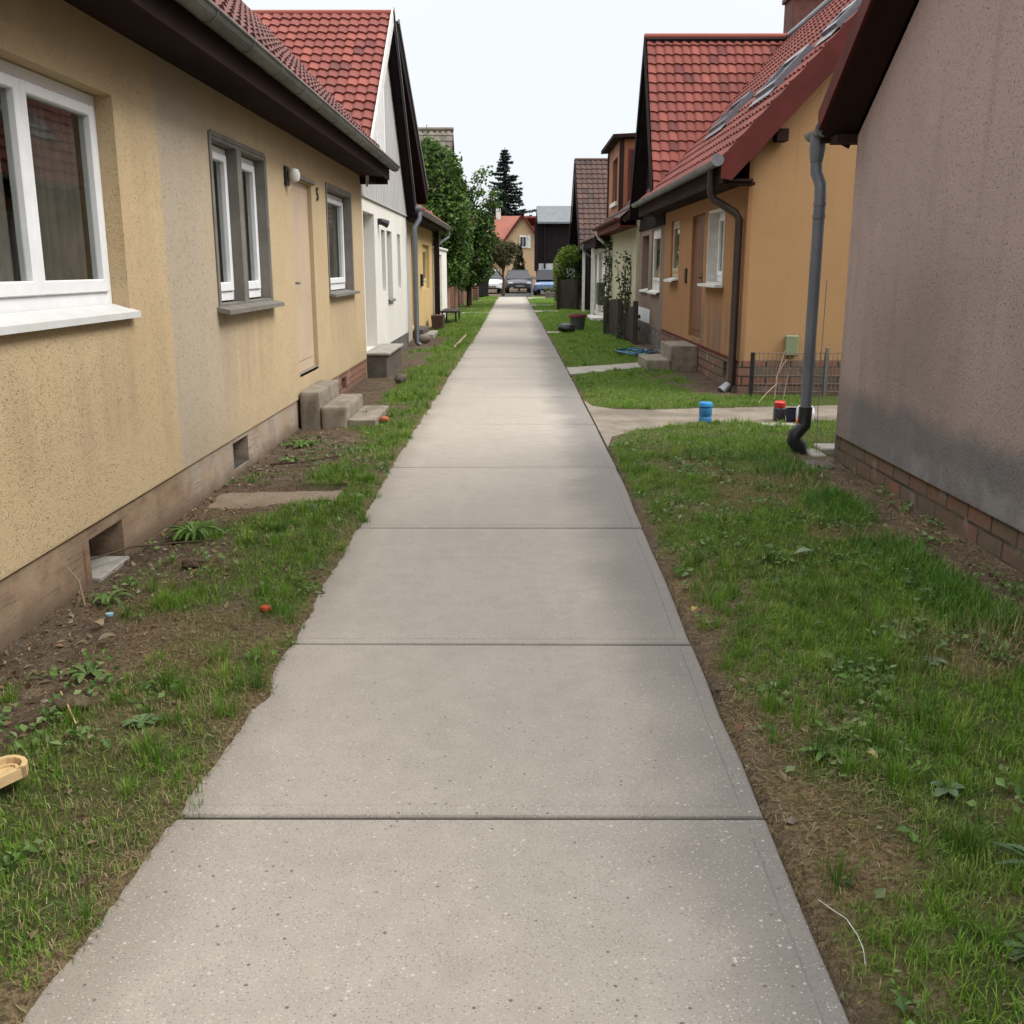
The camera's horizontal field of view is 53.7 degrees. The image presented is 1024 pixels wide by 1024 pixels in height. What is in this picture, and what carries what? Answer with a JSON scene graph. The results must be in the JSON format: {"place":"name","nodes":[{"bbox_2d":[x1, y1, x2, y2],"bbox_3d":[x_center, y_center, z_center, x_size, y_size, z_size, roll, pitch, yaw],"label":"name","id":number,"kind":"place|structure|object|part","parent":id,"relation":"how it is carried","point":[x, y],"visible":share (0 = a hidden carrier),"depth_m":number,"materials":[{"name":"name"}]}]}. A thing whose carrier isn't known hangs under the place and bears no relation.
{"place":"outdoors","nodes":[
{"label":"outdoors","id":0,"kind":"place"},
{"bbox_2d":[207,490,342,510],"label":"side path","id":1,"kind":"structure","parent":0,"point":[228,500],"depth_m":7.32,"materials":[{"name":"beige concrete"}]},
{"bbox_2d":[375,89,385,152],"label":"gable wall","id":2,"kind":"structure","parent":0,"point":[380,135],"depth_m":16.94,"materials":[{"name":"white paint"}]},
{"bbox_2d":[0,288,1023,1023],"bbox_3d":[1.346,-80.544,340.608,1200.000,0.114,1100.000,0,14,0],"label":"ground","id":3,"kind":"structure","parent":0,"point":[834,958],"depth_m":3.78,"materials":[{"name":"soil"}]},
{"bbox_2d":[0,713,11,724],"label":"weed","id":4,"kind":"object","parent":3,"relation":"on","point":[2,717],"visible":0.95,"depth_m":3.67,"materials":[{"name":"green plant"}]},
{"bbox_2d":[0,755,28,787],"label":"wooden tray","id":5,"kind":"object","parent":3,"relation":"on","point":[13,768],"visible":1,"depth_m":3.11,"materials":[{"name":"brown wood"}]},
{"bbox_2d":[60,691,75,722],"bbox_3d":[-1.599,0.708,3.647,0.012,0.032,0.414,-8,16,-31],"label":"stick","id":6,"kind":"object","parent":3,"relation":"on","point":[70,709],"visible":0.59,"depth_m":3.60,"materials":[{"name":"brown wood"}]},
{"bbox_2d":[50,694,92,712],"bbox_3d":[-1.607,0.699,3.692,0.151,0.063,0.104,0,14,0],"label":"soil clod","id":7,"kind":"object","parent":3,"relation":"on","point":[64,700],"visible":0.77,"depth_m":3.66,"materials":[{"name":"brown soil"}]},
{"bbox_2d":[66,567,85,605],"bbox_3d":[-2.119,0.363,4.921,0.013,0.217,0.080,8,16,31],"label":"stick","id":8,"kind":"object","parent":3,"relation":"on","point":[80,589],"visible":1,"depth_m":4.93,"materials":[{"name":"brown wood"}]},
{"bbox_2d":[61,660,105,682],"bbox_3d":[-1.703,0.638,4.041,0.156,0.031,0.247,-13,19,-43],"label":"weed","id":9,"kind":"object","parent":3,"relation":"on","point":[96,672],"visible":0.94,"depth_m":4.04,"materials":[{"name":"green plant"}]},
{"bbox_2d":[94,618,103,624],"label":"fallen leaf","id":10,"kind":"object","parent":3,"relation":"on","point":[100,621],"visible":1,"depth_m":4.60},
{"bbox_2d":[98,633,115,639],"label":"fallen leaf","id":11,"kind":"object","parent":3,"relation":"on","point":[104,635],"visible":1,"depth_m":4.41,"materials":[{"name":"beige plant"}]},
{"bbox_2d":[106,612,113,616],"bbox_3d":[-1.913,0.486,4.806,0.035,0.014,0.036,0,14,0],"label":"bottle cap","id":12,"kind":"object","parent":3,"relation":"on","point":[109,614],"visible":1,"depth_m":4.79,"materials":[{"name":"blue plastic"}]},
{"bbox_2d":[85,589,134,604],"bbox_3d":[-1.986,0.415,5.019,0.212,0.047,0.216,12,18,40],"label":"weed","id":13,"kind":"object","parent":3,"relation":"on","point":[103,595],"visible":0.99,"depth_m":5.02,"materials":[{"name":"green plant"}]},
{"bbox_2d":[121,713,158,727],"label":"weed","id":14,"kind":"object","parent":3,"relation":"on","point":[147,717],"visible":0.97,"depth_m":3.58,"materials":[{"name":"green plant"}]},
{"bbox_2d":[90,539,212,559],"bbox_3d":[-2.062,0.205,5.744,0.095,0.053,0.783,11,17,39],"label":"stick","id":15,"kind":"object","parent":3,"relation":"on","point":[123,549],"visible":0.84,"depth_m":5.74,"materials":[{"name":"brown wood"}]},
{"bbox_2d":[158,519,225,540],"bbox_3d":[-1.960,0.112,6.193,0.433,0.080,0.392,0,14,0],"label":"weed","id":16,"kind":"object","parent":3,"relation":"on","point":[180,530],"visible":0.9,"depth_m":6.18,"materials":[{"name":"green plant"}]},
{"bbox_2d":[181,557,203,568],"bbox_3d":[-1.730,0.277,5.476,0.119,0.064,0.096,0,14,0],"label":"soil clod","id":17,"kind":"object","parent":3,"relation":"on","point":[191,562],"visible":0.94,"depth_m":5.45,"materials":[{"name":"brown soil"}]},
{"bbox_2d":[0,0,399,650],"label":"terraced house","id":18,"kind":"structure","parent":3,"relation":"on","point":[180,332],"depth_m":6.14,"materials":[{"name":"paint"}]},
{"bbox_2d":[0,58,140,334],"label":"window","id":19,"kind":"structure","parent":18,"relation":"in","point":[54,290],"depth_m":5.13,"materials":[{"name":"white paint"}]},
{"bbox_2d":[212,145,233,300],"bbox_3d":[-2.322,-2.222,7.812,0.133,1.161,0.678,0,14,0],"label":"window","id":20,"kind":"structure","parent":18,"relation":"in","point":[218,154],"depth_m":8.02,"materials":[{"name":"white paint"}]},
{"bbox_2d":[241,157,260,297],"bbox_3d":[-2.318,-2.419,8.626,0.132,1.161,0.778,0,14,0],"label":"window","id":21,"kind":"structure","parent":18,"relation":"in","point":[247,165],"depth_m":8.88,"materials":[{"name":"white paint"}]},
{"bbox_2d":[290,181,314,371],"bbox_3d":[-2.217,-2.470,10.662,0.121,1.930,1.020,0,14,0],"label":"door","id":22,"kind":"structure","parent":18,"relation":"in","point":[301,250],"depth_m":10.70,"materials":[{"name":"beige paint"}]},
{"bbox_2d":[327,193,344,289],"bbox_3d":[-2.323,-3.410,12.796,0.133,1.171,1.696,0,14,0],"label":"window","id":23,"kind":"structure","parent":18,"relation":"in","point":[337,282],"depth_m":13.32,"materials":[{"name":"white paint"}]},
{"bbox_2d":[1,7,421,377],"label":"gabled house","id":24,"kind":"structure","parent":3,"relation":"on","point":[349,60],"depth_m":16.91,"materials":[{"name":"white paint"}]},
{"bbox_2d":[387,241,395,301],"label":"window","id":25,"kind":"structure","parent":24,"relation":"in","point":[390,299],"depth_m":18.68,"materials":[{"name":"grey paint"}]},
{"bbox_2d":[260,605,271,612],"bbox_3d":[-1.153,0.454,4.742,0.056,0.039,0.039,0,14,0],"label":"crumpled wrapper","id":26,"kind":"object","parent":3,"relation":"on","point":[265,608],"visible":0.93,"depth_m":4.73,"materials":[{"name":"red plastic"}]},
{"bbox_2d":[277,456,301,461],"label":"weed","id":27,"kind":"object","parent":3,"relation":"on","point":[282,459],"visible":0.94,"depth_m":8.70,"materials":[{"name":"green plant"}]},
{"bbox_2d":[280,439,324,447],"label":"weed","id":28,"kind":"object","parent":3,"relation":"on","point":[301,444],"visible":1,"depth_m":9.39,"materials":[{"name":"green plant"}]},
{"bbox_2d":[270,450,357,464],"bbox_3d":[-1.617,-0.451,8.563,0.816,0.065,0.249,-9,16,-33],"label":"stick","id":29,"kind":"object","parent":3,"relation":"on","point":[307,460],"visible":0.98,"depth_m":8.41,"materials":[{"name":"brown wood"}]},
{"bbox_2d":[379,416,388,421],"bbox_3d":[-1.341,-0.975,10.625,0.104,0.076,0.078,0,14,0],"label":"brick fragment","id":30,"kind":"object","parent":3,"relation":"on","point":[384,418],"visible":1,"depth_m":10.60,"materials":[{"name":"orange brick"}]},
{"bbox_2d":[394,374,406,383],"bbox_3d":[-1.560,-1.864,14.160,0.180,0.146,0.120,0,14,0],"label":"stone","id":31,"kind":"object","parent":3,"relation":"on","point":[401,378],"visible":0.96,"depth_m":14.12,"materials":[{"name":"stone"}]},
{"bbox_2d":[396,19,451,341],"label":"cottage","id":32,"kind":"structure","parent":3,"relation":"on","point":[429,224],"depth_m":24.55,"materials":[{"name":"yellow paint"}]},
{"bbox_2d":[422,245,425,288],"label":"window","id":33,"kind":"structure","parent":32,"relation":"in","point":[423,247],"depth_m":27.91,"materials":[{"name":"beige glass"}]},
{"bbox_2d":[419,333,430,343],"bbox_3d":[-1.931,-3.830,22.338,0.282,0.242,0.250,0,14,0],"label":"stone","id":34,"kind":"object","parent":3,"relation":"on","point":[424,338],"visible":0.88,"depth_m":22.25,"materials":[{"name":"stone"}]},
{"bbox_2d":[22,297,849,1023],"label":"footpath","id":35,"kind":"structure","parent":3,"relation":"on","point":[482,763],"depth_m":3.10,"materials":[{"name":"concrete"}]},
{"bbox_2d":[418,127,454,193],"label":"barn","id":36,"kind":"structure","parent":3,"relation":"on","point":[443,136],"depth_m":43.22,"materials":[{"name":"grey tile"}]},
{"bbox_2d":[431,314,444,328],"bbox_3d":[-2.012,-5.191,27.559,0.320,0.360,0.900,0,14,0],"label":"planter box","id":37,"kind":"object","parent":3,"relation":"on","point":[437,320],"visible":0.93,"depth_m":27.14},
{"bbox_2d":[433,247,447,316],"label":"shed","id":38,"kind":"structure","parent":3,"relation":"on","point":[443,278],"depth_m":32.47,"materials":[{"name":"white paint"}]},
{"bbox_2d":[420,124,473,287],"bbox_3d":[-2.620,-10.341,35.978,2.504,6.626,3.008,0,14,0],"label":"leafy tree","id":39,"kind":"object","parent":3,"relation":"on","point":[447,200],"visible":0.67,"depth_m":35.40,"materials":[{"name":"green plant"}]},
{"bbox_2d":[440,308,460,321],"bbox_3d":[-1.879,-6.025,31.061,0.500,0.380,2.000,0,14,0],"label":"bench","id":40,"kind":"object","parent":3,"relation":"on","point":[450,310],"visible":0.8,"depth_m":30.34,"materials":[{"name":"grey wood"}]},
{"bbox_2d":[447,268,472,313],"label":"board fence","id":41,"kind":"object","parent":3,"relation":"on","point":[456,297],"visible":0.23,"depth_m":40.86,"materials":[{"name":"brown wood"}]},
{"bbox_2d":[473,285,478,300],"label":"brick pillar","id":42,"kind":"structure","parent":3,"relation":"on","point":[475,294],"depth_m":51.25,"materials":[{"name":"brown brick"}]},
{"bbox_2d":[450,165,506,306],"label":"leafy tree","id":43,"kind":"object","parent":3,"relation":"on","point":[480,267],"visible":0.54,"depth_m":42.07,"materials":[{"name":"green plant"}]},
{"bbox_2d":[479,278,489,296],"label":"wheelie bin","id":44,"kind":"object","parent":3,"relation":"on","point":[483,289],"visible":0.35,"depth_m":56.35,"materials":[{"name":"black plastic"}]},
{"bbox_2d":[472,237,516,295],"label":"tree","id":45,"kind":"object","parent":3,"relation":"on","point":[503,252],"visible":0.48,"depth_m":58.32,"materials":[{"name":"green plant"}]},
{"bbox_2d":[472,209,535,287],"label":"gabled house","id":46,"kind":"structure","parent":3,"relation":"on","point":[518,229],"depth_m":82.46,"materials":[{"name":"white paint"}]},
{"bbox_2d":[519,235,530,247],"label":"window","id":47,"kind":"structure","parent":46,"relation":"in","point":[525,241],"depth_m":82.04,"materials":[{"name":"white paint"}]},
{"bbox_2d":[0,422,1015,1013],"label":"leaf litter","id":48,"kind":"object","parent":3,"relation":"on","point":[84,822],"visible":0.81,"depth_m":4.81,"materials":[{"name":"brown plant"}]},
{"bbox_2d":[482,149,535,215],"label":"spruce","id":49,"kind":"object","parent":3,"relation":"on","point":[508,188],"visible":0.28,"depth_m":95.16,"materials":[{"name":"green plant"}]},
{"bbox_2d":[0,431,1023,1023],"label":"ground cover","id":50,"kind":"object","parent":3,"relation":"on","point":[902,1003],"visible":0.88,"depth_m":4.35,"materials":[{"name":"green plant"}]},
{"bbox_2d":[0,430,1023,1023],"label":"dry straw","id":51,"kind":"object","parent":3,"relation":"on","point":[866,814],"visible":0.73,"depth_m":3.52,"materials":[{"name":"beige plant"}]},
{"bbox_2d":[512,243,525,290],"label":"conical shrub","id":52,"kind":"object","parent":3,"relation":"on","point":[519,259],"visible":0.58,"depth_m":71.62,"materials":[{"name":"green plant"}]},
{"bbox_2d":[534,206,577,291],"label":"barn","id":53,"kind":"structure","parent":3,"relation":"on","point":[551,230],"depth_m":68.64,"materials":[{"name":"grey wood"}]},
{"bbox_2d":[558,323,575,332],"bbox_3d":[1.387,-4.638,25.505,0.478,0.259,0.402,0,14,0],"label":"rubbish bag","id":54,"kind":"object","parent":3,"relation":"on","point":[564,327],"visible":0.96,"depth_m":25.38,"materials":[{"name":"black plastic"}]},
{"bbox_2d":[552,244,582,307],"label":"round bush","id":55,"kind":"object","parent":3,"relation":"on","point":[567,258],"visible":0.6,"depth_m":40.38,"materials":[{"name":"green plant"}]},
{"bbox_2d":[557,277,579,309],"bbox_3d":[2.190,-8.483,39.371,0.870,1.320,0.161,0,14,0],"label":"board fence","id":56,"kind":"object","parent":3,"relation":"on","point":[573,291],"visible":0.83,"depth_m":39.37,"materials":[{"name":"brown wood"}]},
{"bbox_2d":[569,314,586,329],"bbox_3d":[1.724,-4.985,26.566,0.480,0.415,0.480,0,14,0],"label":"tub","id":57,"kind":"object","parent":3,"relation":"on","point":[578,320],"visible":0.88,"depth_m":26.39,"materials":[{"name":"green plastic"}]},
{"bbox_2d":[568,158,607,309],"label":"gabled house","id":58,"kind":"structure","parent":3,"relation":"on","point":[589,204],"depth_m":40.18,"materials":[{"name":"brown tile"}]},
{"bbox_2d":[599,238,612,322],"bbox_3d":[2.851,-6.904,30.069,0.540,2.519,0.878,0,14,0],"label":"climbing plant","id":59,"kind":"object","parent":3,"relation":"on","point":[605,278],"visible":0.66,"depth_m":30.00,"materials":[{"name":"green plant"}]},
{"bbox_2d":[580,133,639,320],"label":"cottage","id":60,"kind":"structure","parent":3,"relation":"on","point":[619,229],"depth_m":27.38,"materials":[{"name":"beige paint"}]},
{"bbox_2d":[596,282,603,304],"bbox_3d":[2.839,-7.032,32.548,0.198,0.700,0.800,0,14,0],"label":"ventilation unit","id":61,"kind":"object","parent":60,"relation":"attached to","point":[599,299],"visible":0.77,"depth_m":32.19,"materials":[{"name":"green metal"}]},
{"bbox_2d":[603,297,640,344],"bbox_3d":[2.483,-4.392,23.163,0.165,0.970,3.408,-1,14,-6],"label":"picket fence","id":62,"kind":"object","parent":3,"relation":"on","point":[613,309],"visible":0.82,"depth_m":23.08,"materials":[{"name":"grey wood"}]},
{"bbox_2d":[614,250,631,306],"bbox_3d":[2.802,-5.503,25.295,0.567,2.039,0.965,0,14,0],"label":"climbing plant","id":63,"kind":"object","parent":3,"relation":"on","point":[627,259],"visible":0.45,"depth_m":25.13,"materials":[{"name":"green plant"}]},
{"bbox_2d":[616,269,631,340],"bbox_3d":[2.586,-4.656,22.732,0.484,1.597,0.813,0,14,0],"label":"climbing plant","id":64,"kind":"object","parent":3,"relation":"on","point":[627,294],"visible":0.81,"depth_m":22.70,"materials":[{"name":"green plant"}]},
{"bbox_2d":[614,347,659,355],"bbox_3d":[2.353,-3.032,19.102,0.793,0.112,1.857,0,14,0],"label":"garden hose","id":65,"kind":"object","parent":3,"relation":"on","point":[637,351],"visible":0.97,"depth_m":18.95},
{"bbox_2d":[629,0,861,394],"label":"rendered house","id":66,"kind":"structure","parent":3,"relation":"on","point":[721,198],"depth_m":13.96,"materials":[{"name":"orange paint"}]},
{"bbox_2d":[639,239,658,292],"bbox_3d":[3.080,-5.571,22.715,0.281,1.224,1.260,0,14,0],"label":"window","id":67,"kind":"structure","parent":66,"relation":"in","point":[646,289],"depth_m":22.75,"materials":[{"name":"white glass"}]},
{"bbox_2d":[646,229,660,294],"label":"window","id":68,"kind":"structure","parent":66,"relation":"in","point":[657,233],"depth_m":21.33,"materials":[{"name":"white paint"}]},
{"bbox_2d":[663,220,679,281],"bbox_3d":[2.990,-4.760,18.462,0.274,1.084,1.010,0,14,0],"label":"window","id":69,"kind":"structure","parent":66,"relation":"in","point":[674,277],"depth_m":18.73,"materials":[{"name":"white glass"}]},
{"bbox_2d":[692,215,704,337],"bbox_3d":[3.003,-3.779,16.256,0.122,1.910,1.090,0,14,0],"label":"door","id":70,"kind":"structure","parent":66,"relation":"in","point":[700,220],"depth_m":16.29,"materials":[{"name":"brown wood"}]},
{"bbox_2d":[697,208,725,287],"bbox_3d":[3.021,-3.821,14.651,0.385,1.095,1.400,0,14,0],"label":"window","id":71,"kind":"structure","parent":66,"relation":"in","point":[717,221],"depth_m":15.13,"materials":[{"name":"white paint"}]},
{"bbox_2d":[703,90,754,140],"bbox_3d":[3.549,-6.467,16.531,0.560,0.600,1.520,0,14,0],"label":"roof window","id":72,"kind":"structure","parent":66,"relation":"in","point":[733,110],"depth_m":16.05,"materials":[{"name":"metal"}]},
{"bbox_2d":[748,43,812,108],"bbox_3d":[3.623,-5.863,13.641,0.594,0.637,1.220,0,14,0],"label":"roof window","id":73,"kind":"structure","parent":66,"relation":"in","point":[778,78],"depth_m":13.22,"materials":[{"name":"glass"}]},
{"bbox_2d":[813,0,861,48],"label":"roof window","id":74,"kind":"structure","parent":66,"relation":"in","point":[848,11],"depth_m":12.12,"materials":[{"name":"metal"}]},
{"bbox_2d":[759,350,787,401],"bbox_3d":[3.179,-1.671,12.425,0.501,0.624,0.130,-8,16,-30],"label":"dead sapling","id":75,"kind":"object","parent":3,"relation":"on","point":[779,369],"visible":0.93,"depth_m":12.52,"materials":[{"name":"brown wood"}]},
{"bbox_2d":[762,423,795,425],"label":"paving slab","id":76,"kind":"structure","parent":3,"relation":"on","point":[791,424],"depth_m":10.57,"materials":[{"name":"grey concrete"}]},
{"bbox_2d":[785,408,795,422],"bbox_3d":[2.991,-1.019,10.770,0.175,0.167,0.172,0,14,0],"label":"bucket","id":77,"kind":"object","parent":3,"relation":"on","point":[790,415],"visible":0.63,"depth_m":10.71,"materials":[{"name":"blue plastic"}]},
{"bbox_2d":[748,347,840,395],"bbox_3d":[4.342,-1.735,12.899,2.615,0.720,0.045,0,14,0],"label":"wire fence","id":78,"kind":"object","parent":3,"relation":"on","point":[826,360],"visible":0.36,"depth_m":12.88,"materials":[{"name":"grey metal"}]},
{"bbox_2d":[795,405,814,423],"bbox_3d":[3.080,-1.021,10.643,0.191,0.248,0.227,7,15,26],"label":"carrier bag","id":79,"kind":"object","parent":3,"relation":"on","point":[797,411],"visible":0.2,"depth_m":10.63,"materials":[{"name":"white plastic"}]},
{"bbox_2d":[796,547,814,551],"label":"fallen leaf","id":80,"kind":"object","parent":3,"relation":"on","point":[801,549],"visible":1,"depth_m":5.66,"materials":[{"name":"plant"}]},
{"bbox_2d":[807,448,826,458],"bbox_3d":[2.659,-0.489,8.909,0.130,0.090,0.330,0,14,0],"label":"paving slab","id":81,"kind":"object","parent":3,"relation":"on","point":[813,453],"depth_m":8.78,"materials":[{"name":"grey concrete"}]},
{"bbox_2d":[805,460,839,468],"bbox_3d":[2.572,-0.372,8.464,0.240,0.072,0.350,0,14,0],"label":"paving slab","id":82,"kind":"object","parent":3,"relation":"on","point":[822,463],"depth_m":8.45,"materials":[{"name":"concrete"}]},
{"bbox_2d":[813,443,834,454],"bbox_3d":[2.854,-0.534,9.031,0.260,0.120,0.270,0,14,0],"label":"paving slab","id":83,"kind":"object","parent":3,"relation":"on","point":[828,448],"depth_m":8.93,"materials":[{"name":"grey concrete"}]},
{"bbox_2d":[798,743,852,760],"bbox_3d":[1.058,0.801,3.394,0.186,0.017,0.136,0,14,0],"label":"weed","id":84,"kind":"object","parent":3,"relation":"on","point":[819,753],"visible":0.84,"depth_m":3.40,"materials":[{"name":"green plant"}]},
{"bbox_2d":[819,900,865,963],"bbox_3d":[0.838,1.046,2.545,0.024,0.025,0.264,-2,14,-8],"label":"wire","id":85,"kind":"object","parent":3,"relation":"on","point":[851,926],"visible":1,"depth_m":2.52,"materials":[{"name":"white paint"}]},
{"bbox_2d":[868,750,877,757],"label":"fallen leaf","id":86,"kind":"object","parent":3,"relation":"on","point":[872,752],"visible":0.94,"depth_m":3.29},
{"bbox_2d":[786,0,1023,573],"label":"rendered house","id":87,"kind":"structure","parent":3,"relation":"on","point":[922,107],"depth_m":6.56,"materials":[{"name":"paint"}]},
{"bbox_2d":[924,656,948,665],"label":"weed","id":88,"kind":"object","parent":3,"relation":"on","point":[935,659],"visible":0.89,"depth_m":4.16,"materials":[{"name":"green plant"}]},
{"bbox_2d":[930,778,965,796],"bbox_3d":[1.354,0.854,3.147,0.118,0.015,0.117,0,14,0],"label":"weed","id":89,"kind":"object","parent":3,"relation":"on","point":[938,791],"visible":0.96,"depth_m":3.13,"materials":[{"name":"green plant"}]},
{"bbox_2d":[992,842,1023,886],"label":"weed","id":90,"kind":"object","parent":3,"relation":"on","point":[1016,850],"visible":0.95,"depth_m":2.76,"materials":[{"name":"green plant"}]},
{"bbox_2d":[1002,933,1023,960],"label":"weed","id":91,"kind":"object","parent":3,"relation":"on","point":[1018,953],"visible":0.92,"depth_m":2.38,"materials":[{"name":"green plant"}]},
{"bbox_2d":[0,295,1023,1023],"bbox_3d":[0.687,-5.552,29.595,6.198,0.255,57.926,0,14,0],"label":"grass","id":92,"kind":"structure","parent":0,"point":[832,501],"depth_m":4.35,"materials":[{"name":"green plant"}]},
{"bbox_2d":[242,0,784,215],"label":"sky","id":93,"kind":"structure","parent":0,"point":[547,83],"materials":[{"name":"white"}]},
{"bbox_2d":[488,292,544,296],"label":"street","id":94,"kind":"structure","parent":0,"point":[518,294],"depth_m":62.80,"materials":[{"name":"grey asphalt"}]},
{"bbox_2d":[474,270,501,293],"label":"parked car","id":95,"kind":"object","parent":94,"relation":"on","point":[495,281],"visible":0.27,"depth_m":63.93,"materials":[{"name":"white paint"}]},
{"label":"windows","id":96,"kind":"part","parent":95,"relation":"part of","materials":[{"name":"grey glass"}]},
{"bbox_2d":[505,270,533,292],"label":"parked car","id":97,"kind":"object","parent":94,"relation":"on","point":[517,279],"visible":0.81,"depth_m":66.11,"materials":[{"name":"paint"}]},
{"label":"windows","id":98,"kind":"part","parent":97,"relation":"part of","materials":[{"name":"grey glass"}]},
{"bbox_2d":[532,269,556,294],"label":"parked car","id":99,"kind":"object","parent":94,"relation":"on","point":[544,279],"visible":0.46,"depth_m":60.00,"materials":[{"name":"blue paint"}]},
{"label":"windows","id":100,"kind":"part","parent":99,"relation":"part of","materials":[{"name":"grey glass"}]},
{"bbox_2d":[567,362,639,375],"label":"side path","id":101,"kind":"structure","parent":0,"point":[572,371],"depth_m":16.52,"materials":[{"name":"grey concrete"}]},
{"bbox_2d":[584,401,837,455],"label":"path","id":102,"kind":"structure","parent":0,"point":[610,424],"depth_m":11.23,"materials":[{"name":"beige concrete"}]},
{"bbox_2d":[698,401,712,422],"bbox_3d":[2.041,-1.049,10.664,0.148,0.228,0.148,0,14,0],"label":"canister","id":103,"kind":"object","parent":102,"relation":"on","point":[705,409],"visible":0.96,"depth_m":10.61,"materials":[{"name":"blue plastic"}]},
{"bbox_2d":[773,400,785,420],"bbox_3d":[2.884,-1.085,10.899,0.122,0.235,0.124,0,14,0],"label":"canister","id":104,"kind":"object","parent":102,"relation":"on","point":[779,412],"visible":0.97,"depth_m":10.85,"materials":[{"name":"grey plastic"}]},
{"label":"side path","id":105,"kind":"structure","parent":0,"visible":0},
{"bbox_2d":[545,287,555,297],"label":"flower planter","id":106,"kind":"object","parent":105,"relation":"on","point":[550,294],"visible":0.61,"depth_m":55.27,"materials":[{"name":"concrete"}]}
]}

